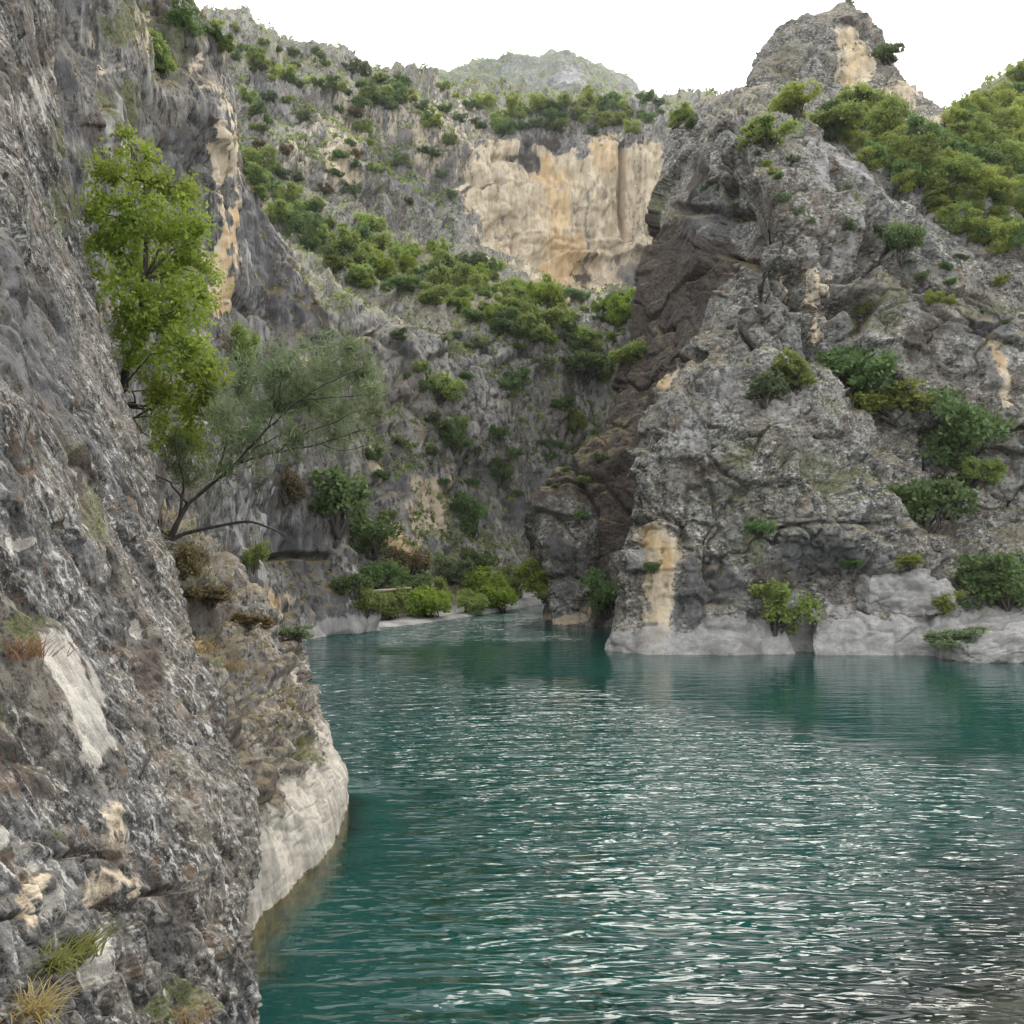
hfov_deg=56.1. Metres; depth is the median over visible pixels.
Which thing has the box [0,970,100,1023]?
grass tuft
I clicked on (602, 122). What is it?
rim bush
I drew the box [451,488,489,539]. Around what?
bush
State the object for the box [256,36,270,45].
rim bush
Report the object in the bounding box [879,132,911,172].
wood tree
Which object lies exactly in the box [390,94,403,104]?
rim bush
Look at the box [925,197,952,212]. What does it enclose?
wood tree
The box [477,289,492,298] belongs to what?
slope bush
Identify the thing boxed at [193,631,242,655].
grass tuft
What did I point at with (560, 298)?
slope bush
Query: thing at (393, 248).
slope bush
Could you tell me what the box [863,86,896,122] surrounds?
tree
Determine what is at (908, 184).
wood tree
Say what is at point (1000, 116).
wood tree
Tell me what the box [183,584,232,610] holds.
bush
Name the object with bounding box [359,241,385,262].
slope bush
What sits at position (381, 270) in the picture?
slope bush
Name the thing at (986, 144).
wood tree
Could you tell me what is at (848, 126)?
wood tree
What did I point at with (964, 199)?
wood tree
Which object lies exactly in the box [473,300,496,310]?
slope bush
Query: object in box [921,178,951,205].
wood tree
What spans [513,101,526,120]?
rim tree
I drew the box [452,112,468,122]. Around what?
rim bush
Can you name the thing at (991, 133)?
wood tree
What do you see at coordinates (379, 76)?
rim bush
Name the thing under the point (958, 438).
bush
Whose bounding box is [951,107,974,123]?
wood tree
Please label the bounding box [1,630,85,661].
grass tuft
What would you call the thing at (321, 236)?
slope bush
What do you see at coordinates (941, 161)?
tree
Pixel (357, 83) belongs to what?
rim bush
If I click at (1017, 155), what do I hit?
wood tree
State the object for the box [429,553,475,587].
bank bush
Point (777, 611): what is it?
bush
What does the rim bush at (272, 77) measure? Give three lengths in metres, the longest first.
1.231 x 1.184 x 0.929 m
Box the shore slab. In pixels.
[934,618,1023,662]
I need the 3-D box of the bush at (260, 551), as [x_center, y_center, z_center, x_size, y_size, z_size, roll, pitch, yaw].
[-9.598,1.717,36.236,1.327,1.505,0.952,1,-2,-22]
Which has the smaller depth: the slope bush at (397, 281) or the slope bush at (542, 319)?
the slope bush at (397, 281)
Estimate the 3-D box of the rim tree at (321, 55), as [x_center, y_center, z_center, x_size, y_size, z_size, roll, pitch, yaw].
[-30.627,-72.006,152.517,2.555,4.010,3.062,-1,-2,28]
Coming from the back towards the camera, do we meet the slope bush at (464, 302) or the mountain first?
the mountain
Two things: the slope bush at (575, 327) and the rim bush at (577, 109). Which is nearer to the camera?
the slope bush at (575, 327)
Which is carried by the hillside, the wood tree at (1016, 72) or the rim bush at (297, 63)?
the wood tree at (1016, 72)
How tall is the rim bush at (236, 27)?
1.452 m
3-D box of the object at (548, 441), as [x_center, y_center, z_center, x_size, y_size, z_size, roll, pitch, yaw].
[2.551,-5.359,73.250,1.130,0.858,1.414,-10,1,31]
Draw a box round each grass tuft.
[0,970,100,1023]
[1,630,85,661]
[23,931,123,981]
[59,910,153,963]
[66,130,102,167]
[170,993,220,1023]
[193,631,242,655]
[221,653,270,670]
[247,612,295,624]
[292,732,323,746]
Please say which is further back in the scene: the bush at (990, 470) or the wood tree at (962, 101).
the wood tree at (962, 101)
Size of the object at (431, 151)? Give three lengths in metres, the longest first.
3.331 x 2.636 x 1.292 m
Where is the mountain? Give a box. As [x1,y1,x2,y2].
[438,49,645,96]
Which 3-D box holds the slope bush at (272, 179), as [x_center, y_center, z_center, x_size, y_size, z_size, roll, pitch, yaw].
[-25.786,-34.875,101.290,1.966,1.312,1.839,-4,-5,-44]
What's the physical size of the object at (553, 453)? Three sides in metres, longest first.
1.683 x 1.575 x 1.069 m
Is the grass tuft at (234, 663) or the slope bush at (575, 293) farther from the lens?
the slope bush at (575, 293)
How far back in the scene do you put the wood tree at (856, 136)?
55.34 m
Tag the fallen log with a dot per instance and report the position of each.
(391, 589)
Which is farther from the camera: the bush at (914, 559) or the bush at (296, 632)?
the bush at (914, 559)
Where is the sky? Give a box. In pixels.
[194,0,1023,107]
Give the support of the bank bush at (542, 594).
on the cliff at (711, 254)
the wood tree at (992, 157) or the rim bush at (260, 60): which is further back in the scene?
the rim bush at (260, 60)
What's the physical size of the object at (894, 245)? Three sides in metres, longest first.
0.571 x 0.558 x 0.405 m
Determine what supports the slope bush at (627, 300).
on the cliff back at (567, 206)
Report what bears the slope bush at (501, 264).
on the cliff back at (567, 206)
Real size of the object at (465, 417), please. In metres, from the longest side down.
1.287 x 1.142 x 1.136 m
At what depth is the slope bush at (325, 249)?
76.30 m
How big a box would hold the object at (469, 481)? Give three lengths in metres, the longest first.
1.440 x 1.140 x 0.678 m
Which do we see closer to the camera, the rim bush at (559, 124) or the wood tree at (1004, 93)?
the wood tree at (1004, 93)
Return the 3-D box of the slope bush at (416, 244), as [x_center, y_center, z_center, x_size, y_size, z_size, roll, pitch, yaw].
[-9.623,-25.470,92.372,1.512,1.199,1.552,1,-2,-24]
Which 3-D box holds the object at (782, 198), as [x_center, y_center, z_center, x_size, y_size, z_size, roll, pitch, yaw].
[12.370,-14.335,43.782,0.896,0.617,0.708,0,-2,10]
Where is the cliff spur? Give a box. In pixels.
[157,498,348,979]
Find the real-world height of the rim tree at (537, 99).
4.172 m
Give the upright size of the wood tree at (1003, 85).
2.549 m
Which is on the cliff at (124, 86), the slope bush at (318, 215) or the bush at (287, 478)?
the bush at (287, 478)
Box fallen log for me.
[374,587,411,591]
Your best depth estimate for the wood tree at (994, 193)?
49.38 m
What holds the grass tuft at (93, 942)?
on the cliff at (128, 786)
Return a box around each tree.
[75,120,237,478]
[151,318,398,540]
[162,0,205,47]
[309,44,326,67]
[363,76,379,99]
[504,92,521,116]
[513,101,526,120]
[528,91,547,118]
[576,83,599,111]
[608,96,620,112]
[668,101,690,128]
[815,97,843,130]
[823,118,850,139]
[834,90,861,105]
[836,118,862,140]
[838,82,875,108]
[839,130,873,152]
[840,86,872,131]
[853,144,885,169]
[859,110,890,147]
[860,135,890,156]
[860,138,888,164]
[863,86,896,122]
[866,101,899,122]
[868,94,880,101]
[869,40,905,65]
[869,91,917,138]
[878,119,899,131]
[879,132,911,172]
[881,124,906,143]
[887,130,904,152]
[888,156,928,190]
[890,167,921,193]
[895,151,920,174]
[900,130,927,158]
[901,111,947,148]
[902,131,944,188]
[904,147,930,160]
[914,162,935,187]
[919,120,933,134]
[919,170,958,204]
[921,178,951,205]
[924,153,958,181]
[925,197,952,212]
[929,128,961,163]
[933,167,954,188]
[933,205,959,221]
[936,146,962,172]
[938,201,983,234]
[939,161,964,183]
[940,106,969,128]
[943,120,980,148]
[944,136,974,157]
[946,96,977,117]
[947,181,972,198]
[949,152,986,180]
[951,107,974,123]
[952,179,988,209]
[954,111,994,137]
[954,162,980,183]
[957,91,989,120]
[959,132,984,144]
[965,197,986,217]
[965,214,1002,242]
[968,89,1006,118]
[968,166,998,191]
[968,179,996,198]
[969,139,987,164]
[970,121,990,140]
[972,145,1008,164]
[972,221,995,244]
[975,137,1002,154]
[979,185,1007,201]
[979,219,1022,254]
[982,163,1000,170]
[982,205,1010,220]
[985,116,997,142]
[985,164,1006,180]
[986,173,1011,195]
[987,80,1020,102]
[989,109,1017,132]
[989,126,1019,148]
[989,138,1023,169]
[989,178,1018,205]
[989,187,1015,213]
[990,87,1019,109]
[990,104,1023,134]
[996,143,1022,175]
[996,165,1016,183]
[996,210,1023,229]
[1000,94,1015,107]
[1003,61,1023,82]
[1003,95,1023,116]
[1006,68,1023,82]
[1009,125,1023,142]
[1009,174,1023,212]
[1009,222,1023,248]
[1010,166,1023,187]
[1012,81,1023,95]
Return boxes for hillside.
[957,69,1023,216]
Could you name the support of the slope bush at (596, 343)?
on the cliff back at (567, 206)
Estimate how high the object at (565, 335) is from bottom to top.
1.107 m
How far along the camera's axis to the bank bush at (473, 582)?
57.44 m
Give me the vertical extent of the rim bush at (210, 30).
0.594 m
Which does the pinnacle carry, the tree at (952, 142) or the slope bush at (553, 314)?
the tree at (952, 142)
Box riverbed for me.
[348,796,1023,1023]
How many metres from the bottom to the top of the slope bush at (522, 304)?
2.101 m
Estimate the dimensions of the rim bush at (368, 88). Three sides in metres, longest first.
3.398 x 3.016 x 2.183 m
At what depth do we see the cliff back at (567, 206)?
120.61 m
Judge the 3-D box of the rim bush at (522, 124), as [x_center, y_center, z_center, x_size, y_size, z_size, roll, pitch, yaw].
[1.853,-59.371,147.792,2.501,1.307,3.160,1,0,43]
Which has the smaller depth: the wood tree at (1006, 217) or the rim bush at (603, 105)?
the wood tree at (1006, 217)
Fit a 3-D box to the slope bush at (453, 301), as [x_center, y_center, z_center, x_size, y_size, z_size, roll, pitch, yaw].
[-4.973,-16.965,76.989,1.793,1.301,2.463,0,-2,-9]
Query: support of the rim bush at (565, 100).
on the cliff back at (567, 206)
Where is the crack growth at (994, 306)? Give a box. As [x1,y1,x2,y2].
[530,0,1023,597]
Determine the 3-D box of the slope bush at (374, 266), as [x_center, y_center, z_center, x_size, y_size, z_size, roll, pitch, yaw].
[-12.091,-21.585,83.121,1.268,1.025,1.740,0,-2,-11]
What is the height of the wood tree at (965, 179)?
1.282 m
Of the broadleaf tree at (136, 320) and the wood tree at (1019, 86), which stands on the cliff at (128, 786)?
the broadleaf tree at (136, 320)
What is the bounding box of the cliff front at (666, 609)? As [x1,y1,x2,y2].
[604,346,1023,655]
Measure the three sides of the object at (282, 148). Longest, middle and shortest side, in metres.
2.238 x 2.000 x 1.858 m
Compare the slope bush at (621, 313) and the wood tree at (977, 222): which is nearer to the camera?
the wood tree at (977, 222)
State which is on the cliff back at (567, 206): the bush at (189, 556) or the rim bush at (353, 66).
the rim bush at (353, 66)
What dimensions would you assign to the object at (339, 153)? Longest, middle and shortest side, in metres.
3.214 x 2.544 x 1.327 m
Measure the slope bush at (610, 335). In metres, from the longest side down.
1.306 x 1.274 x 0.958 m
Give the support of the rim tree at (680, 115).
on the cliff at (711, 254)
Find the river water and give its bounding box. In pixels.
[257,605,1023,1023]
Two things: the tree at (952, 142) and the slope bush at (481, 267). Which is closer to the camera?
the tree at (952, 142)
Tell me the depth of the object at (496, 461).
67.38 m
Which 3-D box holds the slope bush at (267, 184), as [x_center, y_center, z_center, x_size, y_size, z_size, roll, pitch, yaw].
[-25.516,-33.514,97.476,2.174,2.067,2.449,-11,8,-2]
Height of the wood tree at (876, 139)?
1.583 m
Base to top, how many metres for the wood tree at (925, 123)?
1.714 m
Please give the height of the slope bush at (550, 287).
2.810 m
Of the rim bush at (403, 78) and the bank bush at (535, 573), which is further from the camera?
the rim bush at (403, 78)
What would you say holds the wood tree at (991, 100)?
on the pinnacle
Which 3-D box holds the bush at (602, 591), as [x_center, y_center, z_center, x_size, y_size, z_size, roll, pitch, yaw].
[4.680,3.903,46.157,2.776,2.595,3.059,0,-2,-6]
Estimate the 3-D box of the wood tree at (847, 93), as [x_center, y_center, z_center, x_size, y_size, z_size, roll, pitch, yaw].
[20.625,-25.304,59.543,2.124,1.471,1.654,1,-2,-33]
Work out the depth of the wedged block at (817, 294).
43.83 m
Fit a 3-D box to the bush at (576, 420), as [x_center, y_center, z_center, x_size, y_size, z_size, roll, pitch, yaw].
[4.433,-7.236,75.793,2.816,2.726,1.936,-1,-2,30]
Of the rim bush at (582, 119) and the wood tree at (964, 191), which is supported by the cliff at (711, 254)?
the wood tree at (964, 191)
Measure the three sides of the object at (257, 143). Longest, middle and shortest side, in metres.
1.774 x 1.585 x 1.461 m
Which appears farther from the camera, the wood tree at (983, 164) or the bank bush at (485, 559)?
the bank bush at (485, 559)
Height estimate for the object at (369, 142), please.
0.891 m
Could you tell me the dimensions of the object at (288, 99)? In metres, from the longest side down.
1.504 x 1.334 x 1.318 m
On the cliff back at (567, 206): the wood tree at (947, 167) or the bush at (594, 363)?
the bush at (594, 363)
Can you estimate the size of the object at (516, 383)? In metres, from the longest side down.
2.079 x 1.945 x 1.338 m
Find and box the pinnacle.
[744,2,1020,194]
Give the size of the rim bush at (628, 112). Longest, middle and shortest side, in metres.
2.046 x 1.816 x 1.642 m
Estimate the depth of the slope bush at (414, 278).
74.16 m
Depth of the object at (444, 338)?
66.39 m
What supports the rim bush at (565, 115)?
on the cliff back at (567, 206)
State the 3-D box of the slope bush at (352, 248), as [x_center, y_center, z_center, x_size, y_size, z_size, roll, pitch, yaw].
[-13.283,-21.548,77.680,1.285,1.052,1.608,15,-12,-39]
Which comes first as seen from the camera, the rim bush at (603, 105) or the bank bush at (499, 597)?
the bank bush at (499, 597)
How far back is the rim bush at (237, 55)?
139.60 m
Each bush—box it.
[148,27,178,79]
[170,540,210,581]
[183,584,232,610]
[203,23,222,34]
[209,17,225,27]
[212,29,223,39]
[213,32,237,50]
[214,37,234,52]
[229,20,242,31]
[229,48,243,61]
[229,319,262,370]
[229,608,276,630]
[235,42,243,52]
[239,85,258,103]
[240,539,274,574]
[241,142,277,167]
[242,43,266,58]
[243,164,267,187]
[244,45,265,61]
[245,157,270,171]
[245,161,273,176]
[246,52,272,68]
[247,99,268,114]
[248,65,255,73]
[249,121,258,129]
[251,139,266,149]
[252,186,266,195]
[254,62,268,71]
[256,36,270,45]
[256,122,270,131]
[257,173,270,188]
[258,185,268,200]
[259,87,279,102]
[262,197,293,223]
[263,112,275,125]
[267,174,274,184]
[267,180,284,191]
[268,66,281,75]
[268,74,276,80]
[268,161,282,171]
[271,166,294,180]
[271,180,304,201]
[275,45,282,52]
[275,62,297,78]
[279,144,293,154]
[279,464,307,504]
[279,624,314,642]
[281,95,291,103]
[281,209,323,239]
[283,72,297,82]
[285,46,303,58]
[290,61,301,67]
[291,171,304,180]
[291,199,314,211]
[292,76,304,87]
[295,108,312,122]
[298,236,321,253]
[300,210,326,227]
[303,199,322,212]
[305,232,329,238]
[306,463,381,539]
[310,76,329,89]
[312,195,326,209]
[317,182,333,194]
[317,222,329,245]
[317,253,354,269]
[319,244,347,258]
[322,60,331,66]
[323,73,340,84]
[323,214,336,227]
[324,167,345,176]
[326,225,362,256]
[330,80,346,92]
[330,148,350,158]
[331,570,373,600]
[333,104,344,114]
[335,222,347,228]
[338,223,374,241]
[341,57,362,72]
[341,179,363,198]
[342,240,355,251]
[344,88,353,95]
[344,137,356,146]
[345,263,372,288]
[347,94,373,108]
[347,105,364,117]
[347,261,374,281]
[348,511,406,561]
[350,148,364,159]
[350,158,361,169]
[350,238,376,267]
[350,583,387,618]
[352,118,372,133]
[352,210,388,233]
[355,80,361,86]
[355,84,377,101]
[356,60,372,76]
[357,558,412,588]
[358,76,373,84]
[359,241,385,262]
[360,80,366,86]
[362,230,392,250]
[362,270,378,285]
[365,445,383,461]
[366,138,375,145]
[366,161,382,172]
[367,256,377,268]
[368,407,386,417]
[372,72,389,83]
[372,94,381,103]
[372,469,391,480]
[373,255,400,277]
[374,78,390,84]
[374,84,395,101]
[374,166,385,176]
[379,272,422,292]
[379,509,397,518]
[379,582,410,620]
[382,95,398,109]
[382,545,433,579]
[383,569,433,605]
[385,81,408,99]
[385,235,416,264]
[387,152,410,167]
[389,71,411,86]
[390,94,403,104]
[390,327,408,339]
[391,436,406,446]
[397,248,421,273]
[399,87,416,102]
[401,583,458,617]
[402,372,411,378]
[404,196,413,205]
[405,241,419,250]
[406,268,418,275]
[409,276,421,288]
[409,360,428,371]
[411,95,417,101]
[412,98,431,110]
[412,266,426,276]
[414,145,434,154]
[417,282,455,304]
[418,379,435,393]
[419,264,431,269]
[420,110,433,119]
[420,111,443,127]
[420,281,431,290]
[424,263,453,292]
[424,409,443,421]
[425,367,467,404]
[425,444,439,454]
[426,237,434,246]
[428,105,436,112]
[428,236,448,253]
[428,247,461,272]
[428,257,455,271]
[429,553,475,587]
[430,575,455,600]
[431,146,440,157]
[433,413,467,456]
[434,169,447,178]
[436,80,450,90]
[436,102,454,111]
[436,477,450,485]
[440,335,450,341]
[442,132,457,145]
[443,296,461,306]
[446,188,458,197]
[448,258,484,294]
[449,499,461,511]
[450,284,473,302]
[451,92,459,97]
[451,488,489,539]
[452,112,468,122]
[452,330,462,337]
[454,248,497,272]
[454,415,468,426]
[456,295,474,312]
[456,584,488,615]
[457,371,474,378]
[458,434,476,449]
[459,306,486,320]
[459,546,500,580]
[460,564,508,601]
[461,98,478,109]
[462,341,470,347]
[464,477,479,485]
[468,272,490,292]
[469,261,489,275]
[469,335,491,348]
[470,117,478,123]
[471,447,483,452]
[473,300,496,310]
[474,91,497,106]
[475,121,487,128]
[475,581,519,611]
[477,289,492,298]
[484,302,506,322]
[485,268,493,278]
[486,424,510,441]
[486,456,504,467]
[487,257,506,271]
[487,316,525,337]
[489,108,510,121]
[489,272,500,280]
[489,462,515,487]
[490,116,508,133]
[491,282,528,306]
[492,305,522,319]
[493,117,517,134]
[493,277,517,292]
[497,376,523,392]
[499,561,531,597]
[502,296,540,315]
[502,365,532,389]
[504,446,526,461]
[505,103,526,115]
[509,276,540,294]
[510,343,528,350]
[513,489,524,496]
[516,311,551,344]
[517,120,531,129]
[520,554,550,592]
[521,308,550,324]
[521,328,537,342]
[524,273,561,304]
[526,109,533,116]
[527,116,546,127]
[527,297,538,303]
[528,581,548,604]
[532,96,554,111]
[533,324,552,335]
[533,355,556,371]
[534,330,546,343]
[535,281,567,298]
[535,306,569,328]
[538,329,558,345]
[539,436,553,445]
[540,107,562,121]
[540,118,553,129]
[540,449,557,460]
[545,101,559,109]
[546,295,566,308]
[546,302,556,307]
[547,102,567,115]
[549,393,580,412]
[550,117,570,132]
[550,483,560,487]
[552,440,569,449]
[554,302,572,320]
[554,318,567,327]
[555,92,572,107]
[555,347,615,385]
[556,111,568,120]
[557,287,590,302]
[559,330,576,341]
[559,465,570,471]
[560,316,577,331]
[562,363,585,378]
[566,411,585,433]
[567,310,578,319]
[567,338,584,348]
[570,104,587,114]
[570,111,582,119]
[570,325,582,333]
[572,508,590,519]
[575,326,603,351]
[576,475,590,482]
[578,305,589,311]
[578,566,620,619]
[579,113,590,122]
[581,329,599,339]
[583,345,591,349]
[586,123,599,134]
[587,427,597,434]
[589,296,608,313]
[590,95,612,111]
[591,109,614,117]
[591,314,613,321]
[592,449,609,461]
[593,110,616,127]
[603,89,622,99]
[603,290,632,302]
[603,331,616,341]
[605,287,635,324]
[608,338,647,364]
[611,111,631,125]
[617,99,628,107]
[622,103,634,113]
[623,110,632,117]
[623,118,642,132]
[635,88,656,103]
[640,111,657,123]
[641,560,659,576]
[653,98,665,105]
[655,109,665,113]
[667,116,679,127]
[674,108,683,116]
[682,107,696,116]
[684,115,697,129]
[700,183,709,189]
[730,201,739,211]
[734,109,803,151]
[741,369,789,407]
[743,516,778,538]
[747,572,825,636]
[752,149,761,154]
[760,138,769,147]
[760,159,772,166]
[765,78,824,123]
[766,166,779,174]
[769,347,817,394]
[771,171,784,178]
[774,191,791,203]
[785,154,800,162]
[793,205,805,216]
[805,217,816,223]
[808,98,877,140]
[813,344,911,394]
[836,558,865,574]
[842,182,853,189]
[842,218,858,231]
[849,375,937,425]
[859,296,870,312]
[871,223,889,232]
[876,216,926,265]
[887,473,984,533]
[892,553,923,571]
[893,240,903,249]
[904,384,1018,470]
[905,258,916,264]
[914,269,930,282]
[918,626,990,652]
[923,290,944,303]
[931,590,969,615]
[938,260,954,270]
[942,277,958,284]
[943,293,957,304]
[951,455,1011,489]
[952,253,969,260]
[952,548,1023,611]
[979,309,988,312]
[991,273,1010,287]
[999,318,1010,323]
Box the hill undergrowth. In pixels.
[941,58,1023,217]
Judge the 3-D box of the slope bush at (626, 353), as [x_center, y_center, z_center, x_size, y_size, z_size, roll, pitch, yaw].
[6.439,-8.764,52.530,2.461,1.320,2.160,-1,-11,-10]
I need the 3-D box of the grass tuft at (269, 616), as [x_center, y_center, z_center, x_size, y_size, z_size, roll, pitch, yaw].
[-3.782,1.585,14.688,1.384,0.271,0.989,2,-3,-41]
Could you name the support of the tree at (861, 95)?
on the pinnacle
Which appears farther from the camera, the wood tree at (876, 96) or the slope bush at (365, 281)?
the slope bush at (365, 281)
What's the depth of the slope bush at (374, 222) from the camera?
99.95 m
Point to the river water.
(567, 825)
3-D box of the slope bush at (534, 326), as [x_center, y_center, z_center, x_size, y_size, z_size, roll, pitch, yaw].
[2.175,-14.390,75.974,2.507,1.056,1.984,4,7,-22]
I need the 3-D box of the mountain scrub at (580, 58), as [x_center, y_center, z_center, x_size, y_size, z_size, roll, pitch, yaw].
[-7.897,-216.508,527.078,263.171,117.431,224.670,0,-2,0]
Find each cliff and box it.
[0,0,262,1023]
[53,0,380,640]
[523,84,1023,626]
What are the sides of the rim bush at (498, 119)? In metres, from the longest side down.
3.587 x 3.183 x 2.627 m
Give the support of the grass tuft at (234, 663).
on the cliff spur
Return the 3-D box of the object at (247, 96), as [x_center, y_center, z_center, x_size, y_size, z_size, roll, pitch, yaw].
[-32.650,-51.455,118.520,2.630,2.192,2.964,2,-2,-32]
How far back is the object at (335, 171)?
113.58 m
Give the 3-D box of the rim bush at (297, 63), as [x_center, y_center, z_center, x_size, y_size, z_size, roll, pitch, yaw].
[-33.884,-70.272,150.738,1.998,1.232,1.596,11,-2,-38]
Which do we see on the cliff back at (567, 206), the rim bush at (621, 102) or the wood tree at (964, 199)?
the rim bush at (621, 102)
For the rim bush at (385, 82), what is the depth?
139.76 m
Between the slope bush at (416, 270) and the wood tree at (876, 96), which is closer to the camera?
the wood tree at (876, 96)
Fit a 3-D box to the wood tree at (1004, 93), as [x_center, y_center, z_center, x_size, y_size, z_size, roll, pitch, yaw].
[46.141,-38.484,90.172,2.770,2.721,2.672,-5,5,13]
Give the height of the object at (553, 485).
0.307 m
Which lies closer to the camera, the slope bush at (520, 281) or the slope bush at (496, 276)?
the slope bush at (520, 281)
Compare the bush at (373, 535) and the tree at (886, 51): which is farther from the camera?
the tree at (886, 51)
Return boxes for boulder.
[625,549,644,572]
[759,492,793,519]
[855,568,956,616]
[930,534,949,551]
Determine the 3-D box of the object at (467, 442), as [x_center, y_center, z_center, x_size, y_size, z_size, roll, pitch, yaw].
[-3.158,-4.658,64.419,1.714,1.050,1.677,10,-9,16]
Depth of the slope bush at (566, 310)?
79.58 m
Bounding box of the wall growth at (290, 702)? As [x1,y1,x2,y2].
[55,0,358,741]
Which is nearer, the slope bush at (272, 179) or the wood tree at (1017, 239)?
the wood tree at (1017, 239)
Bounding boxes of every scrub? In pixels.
[202,5,717,575]
[205,3,718,590]
[422,50,646,94]
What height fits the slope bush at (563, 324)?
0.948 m
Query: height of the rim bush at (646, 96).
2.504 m
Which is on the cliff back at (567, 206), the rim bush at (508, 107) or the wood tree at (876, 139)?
the rim bush at (508, 107)
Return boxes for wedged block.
[799,267,831,312]
[806,316,825,347]
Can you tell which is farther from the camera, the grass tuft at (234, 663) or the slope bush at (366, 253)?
the slope bush at (366, 253)
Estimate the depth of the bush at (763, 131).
45.80 m
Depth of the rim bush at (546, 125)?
150.14 m
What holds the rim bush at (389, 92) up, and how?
on the cliff back at (567, 206)
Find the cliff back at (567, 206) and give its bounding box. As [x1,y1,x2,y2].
[203,6,713,627]
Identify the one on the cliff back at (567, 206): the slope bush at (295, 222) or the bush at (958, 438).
the slope bush at (295, 222)
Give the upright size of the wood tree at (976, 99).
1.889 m
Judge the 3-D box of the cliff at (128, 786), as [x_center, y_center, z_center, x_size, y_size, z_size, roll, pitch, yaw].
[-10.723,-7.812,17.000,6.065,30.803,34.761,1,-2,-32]
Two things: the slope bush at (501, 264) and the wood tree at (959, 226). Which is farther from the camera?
the slope bush at (501, 264)
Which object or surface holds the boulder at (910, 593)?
on the cliff front at (666, 609)
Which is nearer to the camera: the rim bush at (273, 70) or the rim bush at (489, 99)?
the rim bush at (273, 70)
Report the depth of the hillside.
116.97 m
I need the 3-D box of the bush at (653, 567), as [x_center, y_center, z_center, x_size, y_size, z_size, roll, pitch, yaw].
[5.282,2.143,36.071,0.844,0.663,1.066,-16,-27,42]

